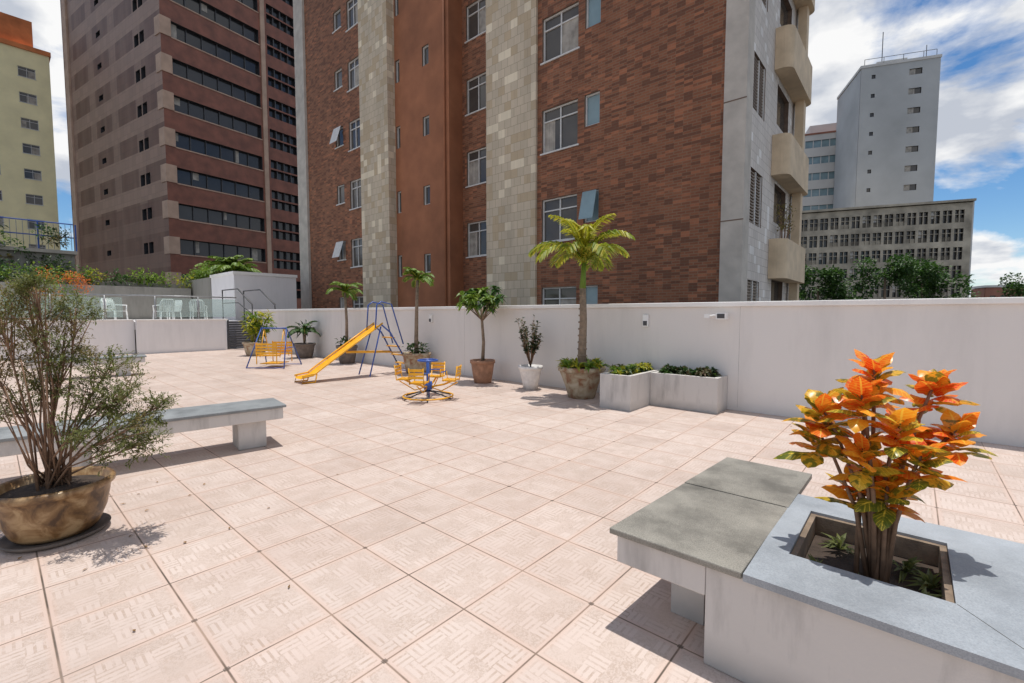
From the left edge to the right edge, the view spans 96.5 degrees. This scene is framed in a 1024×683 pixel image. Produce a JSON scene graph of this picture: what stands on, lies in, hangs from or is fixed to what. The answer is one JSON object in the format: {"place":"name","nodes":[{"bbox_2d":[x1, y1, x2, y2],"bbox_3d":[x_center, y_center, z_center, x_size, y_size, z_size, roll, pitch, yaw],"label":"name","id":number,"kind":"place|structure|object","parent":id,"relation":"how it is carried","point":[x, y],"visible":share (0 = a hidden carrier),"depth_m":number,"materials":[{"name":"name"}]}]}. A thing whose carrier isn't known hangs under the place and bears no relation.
{"place":"outdoors","nodes":[
{"label":"outdoors","id":0,"kind":"place"},
{"bbox_2d":[0,216,76,279],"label":"pergola terrace","id":1,"kind":"structure","parent":0,"point":[68,255],"depth_m":26.57,"materials":[{"name":"metal"}]},
{"bbox_2d":[0,220,74,277],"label":"climbing plant","id":2,"kind":"object","parent":1,"relation":"attached to","point":[43,238],"visible":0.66,"depth_m":26.57,"materials":[{"name":"green plant"}]},
{"bbox_2d":[210,271,296,348],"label":"utility building","id":3,"kind":"structure","parent":0,"point":[279,290],"depth_m":23.42,"materials":[{"name":"paint"}]},
{"bbox_2d":[194,255,261,274],"bbox_3d":[-15.629,-3.877,25.343,3.819,1.705,2.981,3,5,41],"label":"palm tree","id":4,"kind":"object","parent":3,"relation":"on","point":[227,264],"visible":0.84,"depth_m":24.79,"materials":[{"name":"green plant"}]},
{"bbox_2d":[329,126,342,257],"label":"awnings","id":5,"kind":"object","parent":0,"point":[338,245],"visible":1,"depth_m":23.96,"materials":[{"name":"white glass"}]},
{"bbox_2d":[0,0,1023,297],"label":"sky","id":6,"kind":"structure","parent":0,"point":[980,141],"materials":[{"name":"blue"}]},
{"bbox_2d":[578,189,596,219],"bbox_3d":[2.326,-4.228,14.108,0.500,0.890,0.240,3,5,41],"label":"awning pane","id":7,"kind":"object","parent":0,"point":[587,204],"visible":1,"depth_m":14.10,"materials":[{"name":"blue glass"}]},
{"bbox_2d":[249,304,1023,446],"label":"wall","id":8,"kind":"structure","parent":0,"point":[786,358],"depth_m":6.88,"materials":[{"name":"paint"}]},
{"bbox_2d":[429,314,432,322],"bbox_3d":[-2.120,-0.600,11.912,0.100,0.210,0.056,3,5,41],"label":"wall lamp","id":9,"kind":"object","parent":8,"relation":"attached to","point":[430,318],"visible":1,"depth_m":11.89,"materials":[{"name":"white plastic"}]},
{"bbox_2d":[246,297,1023,310],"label":"cap","id":10,"kind":"object","parent":8,"relation":"on","point":[988,300],"visible":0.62,"depth_m":6.79,"materials":[{"name":"paint"}]},
{"bbox_2d":[642,315,648,326],"bbox_3d":[2.342,-0.366,8.014,0.100,0.210,0.056,3,5,41],"label":"wall lamp","id":11,"kind":"object","parent":8,"relation":"attached to","point":[645,321],"visible":1,"depth_m":7.99,"materials":[{"name":"white plastic"}]},
{"bbox_2d":[704,313,727,318],"bbox_3d":[3.208,-0.400,7.170,0.330,0.100,0.184,3,5,41],"label":"floodlight","id":12,"kind":"object","parent":8,"relation":"attached to","point":[721,315],"visible":1,"depth_m":7.06,"materials":[{"name":"white plastic"}]},
{"bbox_2d":[971,288,985,297],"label":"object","id":13,"kind":"object","parent":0,"point":[982,294],"visible":0.17,"depth_m":132.20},
{"bbox_2d":[971,285,1017,288],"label":"roof","id":14,"kind":"structure","parent":13,"relation":"on","point":[978,287],"depth_m":128.97,"materials":[{"name":"paint"}]},
{"label":"ground","id":15,"kind":"structure","parent":0,"visible":0},
{"bbox_2d":[0,43,59,249],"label":"walls","id":16,"kind":"structure","parent":15,"relation":"on","point":[15,185],"depth_m":52.30,"materials":[{"name":"yellow paint"}]},
{"bbox_2d":[0,75,42,229],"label":"sills","id":17,"kind":"structure","parent":16,"relation":"attached to","point":[27,153],"depth_m":52.50,"materials":[{"name":"beige concrete"}]},
{"bbox_2d":[0,66,44,248],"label":"glass","id":18,"kind":"object","parent":16,"relation":"attached to","point":[30,175],"visible":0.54,"depth_m":52.72,"materials":[{"name":"black glass"}]},
{"bbox_2d":[0,65,45,248],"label":"frames","id":19,"kind":"structure","parent":16,"relation":"attached to","point":[28,153],"depth_m":52.74,"materials":[{"name":"grey metal"}]},
{"bbox_2d":[0,72,40,247],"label":"curtains","id":20,"kind":"object","parent":19,"relation":"attached to","point":[35,151],"visible":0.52,"depth_m":52.73,"materials":[{"name":"beige fabric"}]},
{"bbox_2d":[0,37,50,62],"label":"cornice","id":21,"kind":"structure","parent":16,"relation":"on","point":[24,47],"depth_m":51.94,"materials":[{"name":"orange paint"}]},
{"bbox_2d":[0,12,32,46],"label":"water tank","id":22,"kind":"object","parent":21,"relation":"on","point":[15,29],"visible":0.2,"depth_m":51.98,"materials":[{"name":"orange paint"}]},
{"bbox_2d":[0,282,191,355],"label":"wall","id":23,"kind":"structure","parent":15,"relation":"on","point":[139,307],"depth_m":24.83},
{"bbox_2d":[1,277,212,318],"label":"planter","id":24,"kind":"object","parent":15,"relation":"on","point":[200,287],"visible":0.21,"depth_m":25.54,"materials":[{"name":"grey concrete"}]},
{"bbox_2d":[0,254,218,287],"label":"hedge","id":25,"kind":"object","parent":24,"relation":"on","point":[200,274],"visible":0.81,"depth_m":24.65,"materials":[{"name":"green plant"}]},
{"bbox_2d":[60,0,300,308],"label":"brown tower","id":26,"kind":"structure","parent":15,"relation":"on","point":[181,131],"depth_m":41.42,"materials":[{"name":"brown brick"}]},
{"bbox_2d":[293,0,311,308],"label":"pilaster","id":27,"kind":"object","parent":15,"relation":"on","point":[302,143],"visible":0.22,"depth_m":26.54,"materials":[{"name":"concrete"}]},
{"bbox_2d":[393,0,463,306],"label":"terracotta wall","id":28,"kind":"structure","parent":15,"relation":"on","point":[418,98],"depth_m":19.71,"materials":[{"name":"paint"}]},
{"bbox_2d":[442,0,446,305],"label":"downpipe","id":29,"kind":"object","parent":28,"relation":"attached to","point":[444,143],"visible":0.47,"depth_m":18.95,"materials":[{"name":"metal"}]},
{"bbox_2d":[357,0,537,307],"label":"tile pillars","id":30,"kind":"structure","parent":15,"relation":"on","point":[511,114],"depth_m":16.70,"materials":[{"name":"beige tile"}]},
{"bbox_2d":[332,22,579,267],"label":"sills","id":31,"kind":"structure","parent":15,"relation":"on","point":[552,59],"depth_m":18.73,"materials":[{"name":"grey concrete"}]},
{"bbox_2d":[304,0,726,308],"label":"brickwork","id":32,"kind":"object","parent":15,"relation":"on","point":[644,156],"visible":0.56,"depth_m":13.60,"materials":[{"name":"brick"}]},
{"bbox_2d":[336,0,787,307],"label":"glass","id":33,"kind":"object","parent":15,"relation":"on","point":[570,122],"visible":0.22,"depth_m":15.44,"materials":[{"name":"glass"}]},
{"bbox_2d":[718,0,755,301],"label":"pilaster","id":34,"kind":"object","parent":15,"relation":"on","point":[737,114],"visible":0.44,"depth_m":11.44,"materials":[{"name":"concrete"}]},
{"bbox_2d":[720,96,746,221],"bbox_3d":[5.547,-8.951,11.190,0.540,29.530,0.015,3,5,41],"label":"pilaster joint","id":35,"kind":"object","parent":34,"relation":"attached to","point":[724,103],"visible":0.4,"depth_m":11.43,"materials":[{"name":"grey concrete"}]},
{"bbox_2d":[746,0,797,301],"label":"side wall","id":36,"kind":"structure","parent":15,"relation":"on","point":[767,24],"depth_m":12.85,"materials":[{"name":"white tile"}]},
{"bbox_2d":[768,0,814,283],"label":"balconies","id":37,"kind":"structure","parent":36,"relation":"attached to","point":[789,170],"depth_m":13.46,"materials":[{"name":"paint"}]},
{"bbox_2d":[774,200,795,237],"bbox_3d":[8.272,-3.367,13.886,0.636,1.873,1.577,3,5,41],"label":"balcony plant","id":38,"kind":"object","parent":37,"relation":"on","point":[781,226],"visible":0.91,"depth_m":13.81,"materials":[{"name":"green plant"}]},
{"bbox_2d":[788,15,798,293],"bbox_3d":[9.408,-8.455,15.606,0.474,33.990,0.200,3,5,41],"label":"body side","id":39,"kind":"object","parent":15,"relation":"on","point":[791,196],"depth_m":15.63,"materials":[{"name":"tile"}]},
{"bbox_2d":[788,5,809,300],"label":"columns","id":40,"kind":"structure","parent":15,"relation":"on","point":[800,106],"depth_m":15.15,"materials":[{"name":"paint"}]},
{"bbox_2d":[802,132,835,210],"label":"walls","id":41,"kind":"structure","parent":15,"relation":"on","point":[819,168],"depth_m":84.26,"materials":[{"name":"paint"}]},
{"bbox_2d":[810,139,829,209],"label":"mullions","id":42,"kind":"object","parent":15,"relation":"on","point":[820,173],"visible":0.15,"depth_m":84.37,"materials":[{"name":"white metal"}]},
{"bbox_2d":[801,210,959,297],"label":"mullions","id":43,"kind":"object","parent":15,"relation":"on","point":[956,258],"visible":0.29,"depth_m":63.50,"materials":[{"name":"concrete"}]},
{"bbox_2d":[801,218,962,297],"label":"panels","id":44,"kind":"object","parent":43,"relation":"attached to","point":[885,241],"visible":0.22,"depth_m":64.01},
{"bbox_2d":[801,214,962,289],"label":"rails","id":45,"kind":"object","parent":43,"relation":"attached to","point":[886,236],"visible":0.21,"depth_m":63.83,"materials":[{"name":"concrete"}]},
{"bbox_2d":[799,202,972,300],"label":"facade","id":46,"kind":"structure","parent":15,"relation":"on","point":[965,245],"depth_m":63.45,"materials":[{"name":"concrete"}]},
{"bbox_2d":[833,32,941,207],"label":"grey tower","id":47,"kind":"structure","parent":15,"relation":"on","point":[886,130],"depth_m":71.22,"materials":[{"name":"paint"}]},
{"bbox_2d":[799,251,1023,300],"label":"tree row","id":48,"kind":"object","parent":15,"relation":"on","point":[925,284],"visible":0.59,"depth_m":48.79,"materials":[{"name":"green plant"}]},
{"bbox_2d":[968,201,974,296],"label":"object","id":49,"kind":"object","parent":15,"relation":"on","point":[971,239],"visible":0.14,"depth_m":60.27,"materials":[{"name":"paint"}]},
{"bbox_2d":[802,198,976,213],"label":"roof edge","id":50,"kind":"object","parent":49,"relation":"on","point":[892,205],"visible":0.21,"depth_m":63.05,"materials":[{"name":"concrete"}]},
{"bbox_2d":[985,287,1023,297],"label":"walls","id":51,"kind":"structure","parent":15,"relation":"on","point":[991,291],"depth_m":128.56,"materials":[{"name":"red brick"}]},
{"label":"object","id":52,"kind":"object","parent":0,"visible":0},
{"bbox_2d":[803,138,835,210],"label":"glass","id":53,"kind":"object","parent":52,"relation":"attached to","point":[816,176],"visible":0.12,"depth_m":84.46,"materials":[{"name":"blue glass"}]},
{"bbox_2d":[805,130,835,135],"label":"roof edge","id":54,"kind":"object","parent":52,"relation":"on","point":[820,133],"visible":0.07,"depth_m":83.84,"materials":[{"name":"grey concrete"}]},
{"bbox_2d":[806,138,834,205],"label":"reveals","id":55,"kind":"object","parent":52,"relation":"attached to","point":[820,172],"visible":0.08,"depth_m":84.27,"materials":[{"name":"grey concrete"}]},
{"bbox_2d":[805,123,836,133],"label":"roof block","id":56,"kind":"structure","parent":52,"relation":"on","point":[822,128],"depth_m":86.31,"materials":[{"name":"paint"}]},
{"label":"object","id":57,"kind":"object","parent":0,"visible":0},
{"bbox_2d":[799,210,962,297],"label":"glass","id":58,"kind":"object","parent":57,"relation":"attached to","point":[889,238],"visible":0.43,"depth_m":64.01,"materials":[{"name":"black glass"}]},
{"bbox_2d":[802,209,964,296],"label":"reveals","id":59,"kind":"object","parent":57,"relation":"attached to","point":[891,242],"visible":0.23,"depth_m":63.47,"materials":[{"name":"grey concrete"}]},
{"bbox_2d":[808,212,933,292],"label":"shutters","id":60,"kind":"object","parent":59,"relation":"attached to","point":[875,221],"visible":0.18,"depth_m":64.69,"materials":[{"name":"paint"}]},
{"bbox_2d":[801,221,946,297],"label":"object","id":61,"kind":"object","parent":59,"relation":"attached to","point":[867,243],"visible":0.2,"depth_m":64.75,"materials":[{"name":"concrete"}]},
{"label":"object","id":62,"kind":"object","parent":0,"visible":0},
{"bbox_2d":[333,0,791,307],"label":"reveals","id":63,"kind":"object","parent":62,"relation":"attached to","point":[786,102],"visible":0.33,"depth_m":15.26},
{"bbox_2d":[334,0,766,307],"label":"frames","id":64,"kind":"structure","parent":63,"relation":"in","point":[560,106],"depth_m":15.57,"materials":[{"name":"silver metal"}]},
{"bbox_2d":[342,4,577,307],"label":"curtains","id":65,"kind":"object","parent":64,"relation":"attached to","point":[569,35],"visible":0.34,"depth_m":15.39,"materials":[{"name":"white fabric"}]},
{"bbox_2d":[586,0,600,303],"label":"glass","id":66,"kind":"object","parent":63,"relation":"attached to","point":[594,100],"visible":0.24,"depth_m":14.20,"materials":[{"name":"glass"}]},
{"bbox_2d":[747,179,757,300],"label":"shutters","id":67,"kind":"object","parent":63,"relation":"attached to","point":[748,280],"visible":0.08,"depth_m":12.39,"materials":[{"name":"grey metal"}]},
{"bbox_2d":[747,0,765,300],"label":"shutter slats","id":68,"kind":"object","parent":67,"relation":"attached to","point":[755,91],"visible":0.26,"depth_m":12.23,"materials":[{"name":"grey metal"}]},
{"bbox_3d":[-5.035,5.616,0.658,35.800,7.689,21.650,3,5,41],"label":"podium","id":69,"kind":"object","parent":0,"visible":0},
{"bbox_2d":[0,348,1023,682],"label":"slab","id":70,"kind":"structure","parent":69,"relation":"on","point":[462,536],"depth_m":3.10,"materials":[{"name":"tile"}]},
{"bbox_2d":[26,354,146,380],"bbox_3d":[-10.002,0.617,10.835,2.085,0.469,0.620,-3,5,-42],"label":"stone bench","id":71,"kind":"object","parent":70,"relation":"on","point":[137,359],"visible":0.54,"depth_m":11.04,"materials":[{"name":"stone"}]},
{"bbox_2d":[0,266,181,552],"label":"potted juniper","id":72,"kind":"object","parent":70,"relation":"on","point":[58,502],"visible":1,"depth_m":3.02,"materials":[{"name":"plant"}]},
{"bbox_2d":[0,319,242,360],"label":"pool deck","id":73,"kind":"structure","parent":70,"relation":"on","point":[153,336],"depth_m":17.26,"materials":[{"name":"paint"}]},
{"bbox_2d":[0,297,44,319],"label":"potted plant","id":74,"kind":"object","parent":73,"relation":"on","point":[28,317],"visible":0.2,"depth_m":15.79,"materials":[{"name":"green plant"}]},
{"bbox_2d":[7,268,99,319],"bbox_3d":[-21.658,-2.278,21.655,1.443,2.554,3.227,3,5,41],"label":"bougainvillea","id":75,"kind":"object","parent":73,"relation":"on","point":[55,284],"visible":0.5,"depth_m":21.94,"materials":[{"name":"orange plant"}]},
{"bbox_2d":[100,298,127,319],"bbox_3d":[-15.253,-1.203,17.519,0.637,0.907,0.576,0,3,5],"label":"plastic chair","id":76,"kind":"object","parent":73,"relation":"on","point":[110,303],"visible":0.81,"depth_m":17.54,"materials":[{"name":"white plastic"}]},
{"bbox_2d":[6,292,235,319],"bbox_3d":[-17.478,-1.066,13.379,0.470,0.925,16.825,3,5,41],"label":"glass railing","id":77,"kind":"object","parent":73,"relation":"on","point":[104,295],"visible":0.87,"depth_m":17.23,"materials":[{"name":"white"}]},
{"bbox_2d":[152,299,174,318],"bbox_3d":[-14.166,-1.269,18.618,0.637,0.907,0.576,2,4,26],"label":"plastic chair","id":78,"kind":"object","parent":73,"relation":"on","point":[165,306],"visible":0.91,"depth_m":18.50,"materials":[{"name":"white plastic"}]},
{"bbox_2d":[161,300,182,318],"bbox_3d":[-14.770,-1.343,19.855,0.576,0.907,0.637,1,4,18],"label":"plastic chair","id":79,"kind":"object","parent":73,"relation":"on","point":[178,305],"visible":0.63,"depth_m":19.99,"materials":[{"name":"white plastic"}]},
{"bbox_2d":[189,300,207,318],"bbox_3d":[-13.326,-1.318,19.429,0.576,0.907,0.637,-2,4,-24],"label":"plastic chair","id":80,"kind":"object","parent":73,"relation":"on","point":[193,308],"visible":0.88,"depth_m":19.22,"materials":[{"name":"white plastic"}]},
{"bbox_2d":[222,288,275,319],"bbox_3d":[-11.819,-1.642,20.447,3.660,1.429,0.960,3,5,41],"label":"pool handrail","id":81,"kind":"object","parent":73,"relation":"on","point":[248,300],"visible":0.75,"depth_m":20.22,"materials":[{"name":"metal"}]},
{"bbox_2d":[0,398,285,466],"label":"stone bench","id":82,"kind":"object","parent":70,"relation":"on","point":[247,419],"visible":0.61,"depth_m":4.79,"materials":[{"name":"stone"}]},
{"bbox_2d":[227,320,252,348],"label":"slatted gate","id":83,"kind":"structure","parent":70,"relation":"on","point":[235,334],"depth_m":19.49,"materials":[{"name":"metal"}]},
{"bbox_2d":[238,309,277,355],"bbox_3d":[-9.155,-0.344,16.595,1.389,1.697,1.038,0,3,-3],"label":"potted shrub","id":84,"kind":"object","parent":70,"relation":"on","point":[257,325],"visible":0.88,"depth_m":16.44,"materials":[{"name":"green plant"}]},
{"bbox_2d":[246,328,301,367],"bbox_3d":[-6.744,0.157,12.977,1.076,1.107,1.029,0,3,1],"label":"frame","id":85,"kind":"object","parent":70,"relation":"on","point":[264,348],"visible":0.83,"depth_m":12.86,"materials":[{"name":"blue metal"}]},
{"bbox_2d":[260,329,288,356],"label":"hangers","id":86,"kind":"object","parent":85,"relation":"hanging from","point":[281,342],"visible":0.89,"depth_m":12.92,"materials":[{"name":"yellow metal"}]},
{"bbox_2d":[260,361,288,363],"bbox_3d":[-6.744,0.602,13.004,0.520,0.020,0.600,0,3,1],"label":"footrest","id":87,"kind":"object","parent":70,"relation":"on","point":[274,362],"visible":1,"depth_m":12.96,"materials":[{"name":"yellow wood"}]},
{"bbox_2d":[255,341,291,363],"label":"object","id":88,"kind":"object","parent":87,"relation":"on","point":[274,347],"visible":0.91,"depth_m":12.55,"materials":[{"name":"yellow metal"}]},
{"bbox_2d":[257,353,291,355],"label":"seats","id":89,"kind":"object","parent":88,"relation":"on","point":[273,355],"visible":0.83,"depth_m":12.60,"materials":[{"name":"yellow wood"}]},
{"bbox_2d":[285,320,320,357],"bbox_3d":[-7.170,-0.108,15.676,1.150,1.336,1.115,3,5,41],"label":"potted palm","id":90,"kind":"object","parent":70,"relation":"on","point":[304,350],"visible":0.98,"depth_m":15.51,"materials":[{"name":"plant"}]},
{"bbox_2d":[18,367,587,630],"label":"fallen leaves","id":91,"kind":"object","parent":70,"relation":"on","point":[228,527],"visible":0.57,"depth_m":3.08,"materials":[{"name":"brown plant"}]},
{"bbox_2d":[325,281,362,363],"bbox_3d":[-5.079,-0.574,13.943,1.120,2.474,0.955,-1,3,-11],"label":"potted palm","id":92,"kind":"object","parent":70,"relation":"on","point":[346,358],"visible":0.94,"depth_m":13.79,"materials":[{"name":"plant"}]},
{"bbox_2d":[294,301,405,383],"bbox_3d":[-3.679,-0.061,10.848,0.560,1.811,2.776,3,5,43],"label":"playground slide","id":93,"kind":"object","parent":70,"relation":"on","point":[341,351],"visible":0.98,"depth_m":10.96,"materials":[{"name":"yellow metal"}]},
{"bbox_2d":[402,267,434,372],"bbox_3d":[-2.394,-0.536,11.623,0.869,2.676,0.868,-1,3,-9],"label":"potted palm","id":94,"kind":"object","parent":70,"relation":"on","point":[412,357],"visible":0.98,"depth_m":11.50,"materials":[{"name":"plant"}]},
{"bbox_2d":[394,358,461,402],"bbox_3d":[-1.495,0.660,8.140,1.013,0.692,1.013,-2,4,-35],"label":"merry go round","id":95,"kind":"object","parent":70,"relation":"on","point":[427,386],"visible":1,"depth_m":8.09,"materials":[{"name":"yellow metal"}]},
{"bbox_2d":[455,285,506,383],"bbox_3d":[-0.626,-0.167,10.004,1.303,2.133,0.985,1,4,20],"label":"potted tree","id":96,"kind":"object","parent":70,"relation":"on","point":[482,369],"visible":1,"depth_m":9.86,"materials":[{"name":"green plant"}]},
{"bbox_2d":[516,315,542,389],"bbox_3d":[0.336,0.201,9.171,0.534,1.499,0.602,-1,4,-21],"label":"potted shrub","id":97,"kind":"object","parent":70,"relation":"on","point":[530,372],"visible":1,"depth_m":9.04,"materials":[{"name":"white ceramic"}]},
{"bbox_2d":[528,213,634,399],"bbox_3d":[1.225,-0.612,8.075,1.725,3.253,1.681,-1,4,-20],"label":"potted palm","id":98,"kind":"object","parent":70,"relation":"on","point":[580,374],"visible":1,"depth_m":8.02,"materials":[{"name":"plant"}]},
{"bbox_2d":[600,362,659,411],"bbox_3d":[1.992,0.691,7.610,0.532,0.706,1.209,3,5,41],"label":"planter box","id":99,"kind":"object","parent":70,"relation":"on","point":[624,387],"visible":1,"depth_m":7.24,"materials":[{"name":"paint"}]},
{"bbox_2d":[650,363,727,413],"bbox_3d":[2.835,0.715,7.370,1.066,0.688,0.511,3,5,41],"label":"planter box","id":100,"kind":"object","parent":70,"relation":"on","point":[699,389],"visible":1,"depth_m":7.15,"materials":[{"name":"paint"}]},
{"bbox_2d":[610,457,1023,682],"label":"planter bench","id":101,"kind":"object","parent":70,"relation":"on","point":[725,546],"visible":0.99,"depth_m":1.86,"materials":[{"name":"concrete"}]},
{"bbox_2d":[773,349,996,596],"bbox_3d":[1.582,0.540,1.985,0.746,1.007,0.624,3,5,41],"label":"croton plant","id":102,"kind":"object","parent":101,"relation":"on","point":[874,480],"visible":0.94,"depth_m":1.93,"materials":[{"name":"orange plant"}]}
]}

